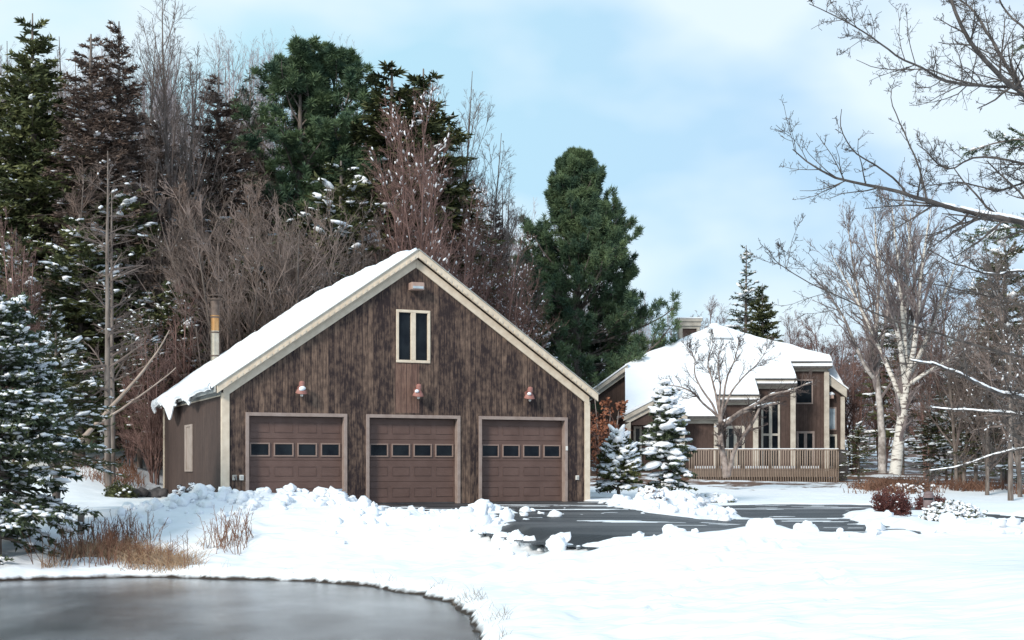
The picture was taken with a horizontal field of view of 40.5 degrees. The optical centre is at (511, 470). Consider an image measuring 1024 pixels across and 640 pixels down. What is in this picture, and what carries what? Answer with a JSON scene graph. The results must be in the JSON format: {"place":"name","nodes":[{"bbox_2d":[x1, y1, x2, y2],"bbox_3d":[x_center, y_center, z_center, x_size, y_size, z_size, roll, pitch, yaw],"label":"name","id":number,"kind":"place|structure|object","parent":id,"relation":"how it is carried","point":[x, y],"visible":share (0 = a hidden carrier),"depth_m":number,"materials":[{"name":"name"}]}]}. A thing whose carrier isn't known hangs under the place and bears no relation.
{"place":"outdoors","nodes":[
{"label":"outdoors","id":0,"kind":"place"},
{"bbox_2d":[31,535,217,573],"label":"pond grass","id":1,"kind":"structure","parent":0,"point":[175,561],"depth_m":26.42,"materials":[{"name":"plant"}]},
{"bbox_2d":[0,578,479,639],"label":"pond water","id":2,"kind":"structure","parent":0,"point":[141,609],"depth_m":19.48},
{"bbox_2d":[0,199,1023,639],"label":"ground","id":3,"kind":"structure","parent":0,"point":[908,583],"depth_m":21.92,"materials":[{"name":"snow"}]},
{"bbox_2d":[0,229,56,461],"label":"hemlock tree","id":4,"kind":"object","parent":3,"relation":"on","point":[32,249],"visible":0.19,"depth_m":42.80,"materials":[{"name":"green plant"}]},
{"bbox_2d":[0,82,69,323],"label":"spruce tree","id":5,"kind":"object","parent":3,"relation":"on","point":[38,206],"visible":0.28,"depth_m":46.48,"materials":[{"name":"green plant"}]},
{"bbox_2d":[0,207,70,463],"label":"sapling clump","id":6,"kind":"object","parent":3,"relation":"on","point":[13,287],"visible":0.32,"depth_m":40.96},
{"bbox_2d":[0,290,102,564],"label":"snowy spruce","id":7,"kind":"object","parent":3,"relation":"on","point":[22,422],"visible":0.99,"depth_m":26.38,"materials":[{"name":"green plant"}]},
{"bbox_2d":[0,13,113,404],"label":"spruce tree","id":8,"kind":"object","parent":3,"relation":"on","point":[37,187],"visible":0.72,"depth_m":46.34,"materials":[{"name":"green plant"}]},
{"bbox_2d":[3,330,128,498],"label":"snowy hemlock","id":9,"kind":"object","parent":3,"relation":"on","point":[63,356],"visible":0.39,"depth_m":29.93,"materials":[{"name":"green plant"}]},
{"bbox_2d":[34,300,97,467],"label":"hemlock tree","id":10,"kind":"object","parent":3,"relation":"on","point":[57,322],"visible":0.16,"depth_m":41.91,"materials":[{"name":"green plant"}]},
{"bbox_2d":[39,37,94,236],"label":"bare tree","id":11,"kind":"object","parent":3,"relation":"on","point":[60,96],"visible":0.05,"depth_m":57.32,"materials":[{"name":"grey plant"}]},
{"bbox_2d":[41,157,128,454],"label":"bare tree","id":12,"kind":"object","parent":3,"relation":"on","point":[81,207],"visible":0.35,"depth_m":45.27,"materials":[{"name":"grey plant"}]},
{"bbox_2d":[29,214,144,457],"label":"hemlock tree","id":13,"kind":"object","parent":3,"relation":"on","point":[68,270],"visible":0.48,"depth_m":44.00,"materials":[{"name":"green plant"}]},
{"bbox_2d":[9,34,168,447],"bbox_3d":[-14.263,-7.616,46.970,5.855,14.440,5.804,0,0,-40],"label":"dead spruce","id":14,"kind":"object","parent":3,"relation":"on","point":[86,131],"visible":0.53,"depth_m":46.41,"materials":[{"name":"brown plant"}]},
{"bbox_2d":[60,455,150,489],"bbox_3d":[-11.963,0.139,40.501,2.627,1.324,6.160,0,0,-22],"label":"forest brush","id":15,"kind":"object","parent":3,"relation":"on","point":[130,469],"visible":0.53,"depth_m":40.84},
{"bbox_2d":[64,193,158,483],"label":"dead tree","id":16,"kind":"object","parent":3,"relation":"on","point":[112,388],"visible":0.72,"depth_m":39.76,"materials":[{"name":"grey plant"}]},
{"bbox_2d":[70,151,154,487],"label":"dead tree","id":17,"kind":"object","parent":3,"relation":"on","point":[107,366],"visible":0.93,"depth_m":38.99,"materials":[{"name":"grey plant"}]},
{"bbox_2d":[52,330,172,463],"bbox_3d":[-9.402,-1.689,32.697,3.508,3.096,0.344,0,0,20],"label":"dead branch","id":18,"kind":"object","parent":3,"relation":"on","point":[89,431],"visible":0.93,"depth_m":32.58,"materials":[{"name":"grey wood"}]},
{"bbox_2d":[59,20,180,447],"bbox_3d":[-13.597,-8.037,47.997,4.598,15.120,4.558,0,0,25],"label":"dead spruce","id":19,"kind":"object","parent":3,"relation":"on","point":[133,94],"visible":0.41,"depth_m":47.76,"materials":[{"name":"brown"}]},
{"bbox_2d":[44,179,195,450],"bbox_3d":[-13.128,-5.142,47.057,6.421,9.636,6.386,0,0,17],"label":"hemlock tree","id":20,"kind":"object","parent":3,"relation":"on","point":[126,201],"visible":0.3,"depth_m":46.37,"materials":[{"name":"green plant"}]},
{"bbox_2d":[102,479,138,497],"bbox_3d":[-10.454,0.520,36.997,0.932,0.551,0.887,0,0,37],"label":"snowy shrub","id":21,"kind":"object","parent":3,"relation":"on","point":[122,490],"visible":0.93,"depth_m":36.84,"materials":[{"name":"green plant"}]},
{"bbox_2d":[90,300,172,467],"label":"hemlock tree","id":22,"kind":"object","parent":3,"relation":"on","point":[119,385],"visible":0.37,"depth_m":43.29,"materials":[{"name":"plant"}]},
{"bbox_2d":[115,333,148,465],"bbox_3d":[-11.853,-2.088,43.000,1.529,4.367,1.469,0,0,36],"label":"sapling clump","id":23,"kind":"object","parent":3,"relation":"on","point":[130,455],"visible":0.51,"depth_m":42.88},
{"bbox_2d":[21,506,253,569],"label":"weed stalks","id":24,"kind":"object","parent":3,"relation":"on","point":[110,535],"visible":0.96,"depth_m":26.98,"materials":[{"name":"plant"}]},
{"bbox_2d":[99,26,177,207],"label":"bare tree","id":25,"kind":"object","parent":3,"relation":"on","point":[143,108],"visible":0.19,"depth_m":60.14,"materials":[{"name":"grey plant"}]},
{"bbox_2d":[116,313,179,484],"bbox_3d":[-10.817,-2.062,42.044,2.338,5.344,2.433,0,0,44],"label":"sapling clump","id":26,"kind":"object","parent":3,"relation":"on","point":[154,431],"visible":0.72,"depth_m":41.82,"materials":[{"name":"plant"}]},
{"bbox_2d":[98,212,208,452],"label":"bare tree","id":27,"kind":"object","parent":3,"relation":"on","point":[163,260],"visible":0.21,"depth_m":46.62,"materials":[{"name":"brown plant"}]},
{"bbox_2d":[106,133,205,447],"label":"bare tree","id":28,"kind":"object","parent":3,"relation":"on","point":[148,182],"visible":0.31,"depth_m":47.62,"materials":[{"name":"plant"}]},
{"bbox_2d":[125,278,206,447],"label":"hemlock tree","id":29,"kind":"object","parent":3,"relation":"on","point":[163,309],"visible":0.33,"depth_m":44.76,"materials":[{"name":"green plant"}]},
{"bbox_2d":[130,120,210,278],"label":"dead spruce","id":30,"kind":"object","parent":3,"relation":"on","point":[159,188],"visible":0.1,"depth_m":50.68,"materials":[{"name":"brown"}]},
{"bbox_2d":[101,0,245,281],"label":"bare tree","id":31,"kind":"object","parent":3,"relation":"on","point":[165,109],"visible":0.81,"depth_m":49.70,"materials":[{"name":"grey plant"}]},
{"bbox_2d":[137,284,210,454],"bbox_3d":[-10.530,-2.590,44.032,2.656,6.579,2.765,0,0,-14],"label":"sapling clump","id":32,"kind":"object","parent":3,"relation":"on","point":[186,368],"visible":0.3,"depth_m":43.75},
{"bbox_2d":[149,157,216,337],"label":"bare tree","id":33,"kind":"object","parent":3,"relation":"on","point":[178,191],"visible":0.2,"depth_m":48.39,"materials":[{"name":"brown plant"}]},
{"bbox_2d":[42,169,357,450],"bbox_3d":[-9.367,-4.375,45.736,8.950,10.830,10.189,0,0,32],"label":"bare tree","id":34,"kind":"object","parent":3,"relation":"on","point":[258,277],"visible":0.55,"depth_m":44.95,"materials":[{"name":"brown plant"}]},
{"bbox_2d":[156,186,250,371],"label":"bare tree","id":35,"kind":"object","parent":3,"relation":"on","point":[204,225],"visible":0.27,"depth_m":47.25,"materials":[{"name":"brown plant"}]},
{"bbox_2d":[122,94,294,262],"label":"bare tree","id":36,"kind":"object","parent":3,"relation":"on","point":[172,136],"visible":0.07,"depth_m":53.20,"materials":[{"name":"brown plant"}]},
{"bbox_2d":[190,177,245,324],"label":"tree","id":37,"kind":"object","parent":3,"relation":"on","point":[211,225],"visible":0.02,"depth_m":51.10,"materials":[{"name":"plant"}]},
{"bbox_2d":[175,73,276,314],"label":"dead spruce","id":38,"kind":"object","parent":3,"relation":"on","point":[227,132],"visible":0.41,"depth_m":51.56,"materials":[{"name":"brown"}]},
{"bbox_2d":[185,62,274,230],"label":"bare tree","id":39,"kind":"object","parent":3,"relation":"on","point":[241,97],"visible":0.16,"depth_m":57.24,"materials":[{"name":"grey plant"}]},
{"bbox_2d":[212,172,280,344],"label":"bare tree","id":40,"kind":"object","parent":3,"relation":"on","point":[260,210],"visible":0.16,"depth_m":48.54,"materials":[{"name":"brown plant"}]},
{"bbox_2d":[117,184,380,363],"bbox_3d":[-7.175,-4.202,46.886,11.254,10.402,9.886,0,0,18],"label":"bare tree","id":41,"kind":"object","parent":3,"relation":"on","point":[293,272],"visible":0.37,"depth_m":45.12,"materials":[{"name":"brown plant"}]},
{"bbox_2d":[207,236,290,359],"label":"bare tree","id":42,"kind":"object","parent":3,"relation":"on","point":[261,280],"visible":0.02,"depth_m":47.89,"materials":[{"name":"plant"}]},
{"bbox_2d":[225,33,384,248],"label":"pine tree","id":43,"kind":"object","parent":3,"relation":"on","point":[280,79],"visible":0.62,"depth_m":55.99,"materials":[{"name":"green plant"}]},
{"bbox_2d":[267,158,389,296],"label":"hemlock tree","id":44,"kind":"object","parent":3,"relation":"on","point":[349,191],"visible":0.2,"depth_m":49.42,"materials":[{"name":"green plant"}]},
{"bbox_2d":[236,40,437,253],"bbox_3d":[-7.179,-9.038,58.082,8.698,18.363,9.933,0,0,-7],"label":"pine tree","id":45,"kind":"object","parent":3,"relation":"on","point":[348,67],"visible":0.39,"depth_m":56.75,"materials":[{"name":"green plant"}]},
{"bbox_2d":[352,204,389,272],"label":"bare tree","id":46,"kind":"object","parent":3,"relation":"on","point":[363,235],"visible":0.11,"depth_m":49.06,"materials":[{"name":"brown plant"}]},
{"bbox_2d":[328,156,417,270],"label":"hemlock tree","id":47,"kind":"object","parent":3,"relation":"on","point":[361,177],"visible":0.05,"depth_m":53.98,"materials":[{"name":"green plant"}]},
{"bbox_2d":[151,248,598,504],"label":"garage","id":48,"kind":"structure","parent":3,"relation":"on","point":[363,353],"depth_m":35.31,"materials":[{"name":"wood"}]},
{"bbox_2d":[184,424,192,471],"bbox_3d":[-8.744,-0.595,37.477,0.048,1.270,1.100,0,0,-23],"label":"side window","id":49,"kind":"structure","parent":48,"relation":"in","point":[188,429],"depth_m":37.53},
{"bbox_2d":[249,416,341,492],"bbox_3d":[-5.342,-0.222,34.164,2.362,2.165,0.080,0,0,-23],"label":"garage door","id":50,"kind":"structure","parent":48,"relation":"in","point":[300,459],"depth_m":34.16,"materials":[{"name":"brown"}]},
{"bbox_2d":[370,418,454,502],"bbox_3d":[-2.560,-0.222,35.347,2.342,2.165,0.080,0,0,-23],"label":"garage door","id":51,"kind":"structure","parent":48,"relation":"in","point":[427,446],"depth_m":35.34,"materials":[{"name":"brown"}]},
{"bbox_2d":[396,309,429,362],"bbox_3d":[-2.523,-3.390,35.216,0.910,1.340,0.130,0,0,-23],"label":"gable window","id":52,"kind":"structure","parent":48,"relation":"in","point":[412,326],"depth_m":35.16,"materials":[{"name":"beige paint"}]},
{"bbox_2d":[482,420,561,501],"bbox_3d":[0.236,-0.222,36.535,2.362,2.165,0.080,0,0,-23],"label":"garage door","id":53,"kind":"structure","parent":48,"relation":"in","point":[527,466],"depth_m":36.53,"materials":[{"name":"brown"}]},
{"bbox_2d":[295,60,506,298],"bbox_3d":[-4.676,-8.000,56.034,9.892,17.069,10.775,0,0,-23],"label":"spruce tree","id":54,"kind":"object","parent":3,"relation":"on","point":[361,132],"visible":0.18,"depth_m":55.20,"materials":[{"name":"green plant"}]},
{"bbox_2d":[354,78,479,296],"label":"bare tree","id":55,"kind":"object","parent":3,"relation":"on","point":[406,224],"visible":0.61,"depth_m":49.60,"materials":[{"name":"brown plant"}]},
{"bbox_2d":[382,69,525,316],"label":"spruce tree","id":56,"kind":"object","parent":3,"relation":"on","point":[461,188],"visible":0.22,"depth_m":56.38,"materials":[{"name":"green plant"}]},
{"bbox_2d":[419,71,503,283],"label":"bare tree","id":57,"kind":"object","parent":3,"relation":"on","point":[468,141],"visible":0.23,"depth_m":60.07,"materials":[{"name":"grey plant"}]},
{"bbox_2d":[408,155,517,316],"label":"bare tree","id":58,"kind":"object","parent":3,"relation":"on","point":[474,232],"visible":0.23,"depth_m":52.64,"materials":[{"name":"brown plant"}]},
{"bbox_2d":[445,221,544,338],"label":"bare tree","id":59,"kind":"object","parent":3,"relation":"on","point":[483,268],"visible":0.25,"depth_m":53.60,"materials":[{"name":"brown plant"}]},
{"bbox_2d":[446,133,544,321],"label":"bare tree","id":60,"kind":"object","parent":3,"relation":"on","point":[494,209],"visible":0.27,"depth_m":60.62,"materials":[{"name":"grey plant"}]},
{"bbox_2d":[3,43,998,430],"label":"evergreen wood","id":61,"kind":"object","parent":3,"relation":"on","point":[245,91],"visible":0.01,"depth_m":83.80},
{"bbox_2d":[485,200,518,316],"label":"dead spruce","id":62,"kind":"object","parent":3,"relation":"on","point":[499,232],"visible":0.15,"depth_m":61.88,"materials":[{"name":"brown"}]},
{"bbox_2d":[0,27,1016,457],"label":"bare wood","id":63,"kind":"object","parent":3,"relation":"on","point":[254,81],"visible":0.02,"depth_m":96.92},
{"bbox_2d":[481,184,551,325],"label":"bare tree","id":64,"kind":"object","parent":3,"relation":"on","point":[507,227],"visible":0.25,"depth_m":62.70,"materials":[{"name":"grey plant"}]},
{"bbox_2d":[490,257,563,348],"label":"bare tree","id":65,"kind":"object","parent":3,"relation":"on","point":[528,314],"visible":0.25,"depth_m":54.47,"materials":[{"name":"brown plant"}]},
{"bbox_2d":[521,299,558,360],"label":"hemlock tree","id":66,"kind":"object","parent":3,"relation":"on","point":[547,345],"visible":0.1,"depth_m":61.72,"materials":[{"name":"green plant"}]},
{"bbox_2d":[115,483,1023,558],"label":"ploughed snow","id":67,"kind":"structure","parent":3,"relation":"on","point":[279,500],"depth_m":30.45,"materials":[{"name":"snow"}]},
{"bbox_2d":[504,145,690,415],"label":"pine tree","id":68,"kind":"object","parent":3,"relation":"on","point":[590,250],"visible":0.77,"depth_m":66.57,"materials":[{"name":"green plant"}]},
{"bbox_2d":[590,397,628,492],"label":"beech sapling","id":69,"kind":"object","parent":3,"relation":"on","point":[603,431],"visible":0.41,"depth_m":42.41,"materials":[{"name":"plant"}]},
{"bbox_2d":[593,424,644,494],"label":"dwarf spruce","id":70,"kind":"object","parent":3,"relation":"on","point":[619,460],"visible":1,"depth_m":38.51,"materials":[{"name":"grey plant"}]},
{"bbox_2d":[633,484,667,500],"bbox_3d":[3.700,0.681,37.200,0.918,0.610,0.830,0,0,0],"label":"snowy shrub","id":71,"kind":"object","parent":3,"relation":"on","point":[650,492],"visible":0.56,"depth_m":37.00,"materials":[{"name":"snow"}]},
{"bbox_2d":[637,379,698,490],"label":"snowy spruce","id":72,"kind":"object","parent":3,"relation":"on","point":[664,430],"visible":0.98,"depth_m":39.26,"materials":[{"name":"grey plant"}]},
{"bbox_2d":[658,486,706,505],"bbox_3d":[4.398,0.766,37.989,1.834,0.648,1.318,0,0,0],"label":"snow pile","id":73,"kind":"object","parent":3,"relation":"on","point":[676,497],"visible":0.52,"depth_m":37.58,"materials":[{"name":"snow"}]},
{"bbox_2d":[691,492,738,502],"bbox_3d":[5.680,0.855,40.507,1.692,0.474,1.295,0,0,23],"label":"snow pile","id":74,"kind":"object","parent":3,"relation":"on","point":[714,497],"visible":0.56,"depth_m":40.16,"materials":[{"name":"snow"}]},
{"bbox_2d":[589,317,847,471],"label":"house","id":75,"kind":"structure","parent":3,"relation":"on","point":[814,417],"depth_m":63.45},
{"bbox_2d":[726,426,744,465],"bbox_3d":[9.898,-1.031,61.466,0.828,1.863,0.043,0,0,0],"label":"window","id":76,"kind":"structure","parent":75,"relation":"in","point":[731,440],"depth_m":61.44,"materials":[{"name":"black glass"}]},
{"bbox_2d":[761,401,779,465],"bbox_3d":[11.704,-1.608,62.786,0.846,3.016,0.043,0,0,0],"label":"window","id":77,"kind":"structure","parent":75,"relation":"in","point":[770,433],"depth_m":62.79,"materials":[{"name":"black glass"}]},
{"bbox_2d":[795,379,812,403],"bbox_3d":[13.538,-3.635,64.267,0.816,1.137,0.043,0,0,0],"label":"window","id":78,"kind":"structure","parent":75,"relation":"in","point":[805,398],"depth_m":64.27,"materials":[{"name":"black glass"}]},
{"bbox_2d":[796,431,814,465],"bbox_3d":[13.600,-0.953,64.267,0.841,1.705,0.043,0,0,0],"label":"window","id":79,"kind":"structure","parent":75,"relation":"in","point":[804,439],"depth_m":64.27,"materials":[{"name":"glass"}]},
{"bbox_2d":[654,326,820,477],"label":"ornamental tree","id":80,"kind":"object","parent":3,"relation":"on","point":[722,424],"visible":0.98,"depth_m":47.77,"materials":[{"name":"plant"}]},
{"bbox_2d":[724,244,758,332],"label":"spruce tree","id":81,"kind":"object","parent":3,"relation":"on","point":[744,295],"visible":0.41,"depth_m":73.97,"materials":[{"name":"green plant"}]},
{"bbox_2d":[740,283,783,341],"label":"spruce tree","id":82,"kind":"object","parent":3,"relation":"on","point":[763,328],"visible":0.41,"depth_m":71.75,"materials":[{"name":"green plant"}]},
{"bbox_2d":[688,448,847,481],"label":"wooden deck","id":83,"kind":"structure","parent":3,"relation":"on","point":[797,471],"depth_m":56.95,"materials":[{"name":"wood"}]},
{"bbox_2d":[778,309,817,350],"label":"bare tree","id":84,"kind":"object","parent":3,"relation":"on","point":[792,340],"visible":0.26,"depth_m":77.42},
{"bbox_2d":[797,310,870,436],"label":"bare tree","id":85,"kind":"object","parent":3,"relation":"on","point":[806,334],"visible":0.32,"depth_m":71.95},
{"bbox_2d":[825,333,885,471],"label":"bare tree","id":86,"kind":"object","parent":3,"relation":"on","point":[857,400],"visible":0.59,"depth_m":65.77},
{"bbox_2d":[839,421,876,481],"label":"evergreen tree","id":87,"kind":"object","parent":3,"relation":"on","point":[858,457],"visible":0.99,"depth_m":55.92,"materials":[{"name":"green plant"}]},
{"bbox_2d":[812,199,922,473],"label":"birch tree","id":88,"kind":"object","parent":3,"relation":"on","point":[872,369],"visible":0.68,"depth_m":51.40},
{"bbox_2d":[746,0,1023,486],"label":"maple","id":89,"kind":"object","parent":3,"relation":"on","point":[1016,85],"visible":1,"depth_m":14.18,"materials":[{"name":"grey plant"}]},
{"bbox_2d":[844,316,926,466],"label":"bare tree","id":90,"kind":"object","parent":3,"relation":"on","point":[889,425],"visible":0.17,"depth_m":67.88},
{"bbox_2d":[869,486,914,516],"bbox_3d":[8.645,0.717,31.593,0.983,0.743,0.940,0,0,0],"label":"red hedge","id":91,"kind":"object","parent":3,"relation":"on","point":[895,504],"visible":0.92,"depth_m":31.41,"materials":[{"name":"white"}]},
{"bbox_2d":[804,169,982,474],"bbox_3d":[14.155,-5.504,50.277,6.506,11.374,4.775,0,0,0],"label":"birch tree","id":92,"kind":"object","parent":3,"relation":"on","point":[908,297],"visible":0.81,"depth_m":49.79,"materials":[{"name":"white plant"}]},
{"bbox_2d":[847,282,940,474],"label":"evergreen tree","id":93,"kind":"object","parent":3,"relation":"on","point":[890,432],"visible":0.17,"depth_m":64.01,"materials":[{"name":"green plant"}]},
{"bbox_2d":[869,287,971,476],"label":"bare tree","id":94,"kind":"object","parent":3,"relation":"on","point":[923,389],"visible":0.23,"depth_m":61.77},
{"bbox_2d":[902,405,952,481],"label":"evergreen tree","id":95,"kind":"object","parent":3,"relation":"on","point":[926,437],"visible":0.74,"depth_m":53.90,"materials":[{"name":"green plant"}]},
{"bbox_2d":[840,475,1023,493],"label":"red brush","id":96,"kind":"object","parent":3,"relation":"on","point":[875,485],"visible":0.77,"depth_m":48.21,"materials":[{"name":"plant"}]},
{"bbox_2d":[910,347,980,481],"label":"bare tree","id":97,"kind":"object","parent":3,"relation":"on","point":[946,472],"visible":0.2,"depth_m":54.05,"materials":[{"name":"brown plant"}]},
{"bbox_2d":[918,499,987,521],"bbox_3d":[9.299,0.905,29.273,1.503,0.592,1.198,0,0,0],"label":"snowy shrub","id":98,"kind":"object","parent":3,"relation":"on","point":[958,508],"visible":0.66,"depth_m":29.07,"materials":[{"name":"snow"}]},
{"bbox_2d":[925,339,984,480],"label":"evergreen tree","id":99,"kind":"object","parent":3,"relation":"on","point":[942,440],"visible":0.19,"depth_m":51.93,"materials":[{"name":"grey plant"}]},
{"bbox_2d":[891,260,1020,485],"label":"bare tree","id":100,"kind":"object","parent":3,"relation":"on","point":[955,443],"visible":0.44,"depth_m":49.85,"materials":[{"name":"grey plant"}]},
{"bbox_2d":[941,373,1007,481],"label":"evergreen tree","id":101,"kind":"object","parent":3,"relation":"on","point":[976,469],"visible":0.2,"depth_m":49.95,"materials":[{"name":"green plant"}]},
{"bbox_2d":[934,224,1023,482],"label":"evergreen tree","id":102,"kind":"object","parent":3,"relation":"on","point":[1014,252],"visible":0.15,"depth_m":55.77,"materials":[{"name":"grey plant"}]},
{"bbox_2d":[937,281,1023,494],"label":"bare tree","id":103,"kind":"object","parent":3,"relation":"on","point":[988,432],"visible":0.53,"depth_m":45.88,"materials":[{"name":"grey plant"}]},
{"bbox_2d":[950,239,1023,496],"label":"bare tree","id":104,"kind":"object","parent":3,"relation":"on","point":[1017,459],"visible":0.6,"depth_m":44.25,"materials":[{"name":"grey plant"}]},
{"bbox_2d":[956,34,1023,251],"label":"overhanging spruce","id":105,"kind":"object","parent":3,"relation":"on","point":[1011,141],"visible":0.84,"depth_m":18.22,"materials":[{"name":"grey plant"}]},
{"bbox_2d":[967,325,1023,500],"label":"dead tree","id":106,"kind":"object","parent":3,"relation":"on","point":[1010,442],"visible":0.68,"depth_m":41.95,"materials":[{"name":"grey plant"}]},
{"bbox_2d":[0,0,1023,404],"label":"sky","id":107,"kind":"structure","parent":0,"point":[679,101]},
{"bbox_2d":[379,501,1023,548],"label":"driveway","id":108,"kind":"structure","parent":0,"point":[544,528],"depth_m":29.23,"materials":[{"name":"asphalt"}]},
{"bbox_2d":[545,535,567,553],"bbox_3d":[0.763,1.279,23.668,0.390,0.357,0.421,0,0,0],"label":"snow lump","id":109,"kind":"object","parent":108,"relation":"on","point":[555,544],"visible":0.98,"depth_m":23.51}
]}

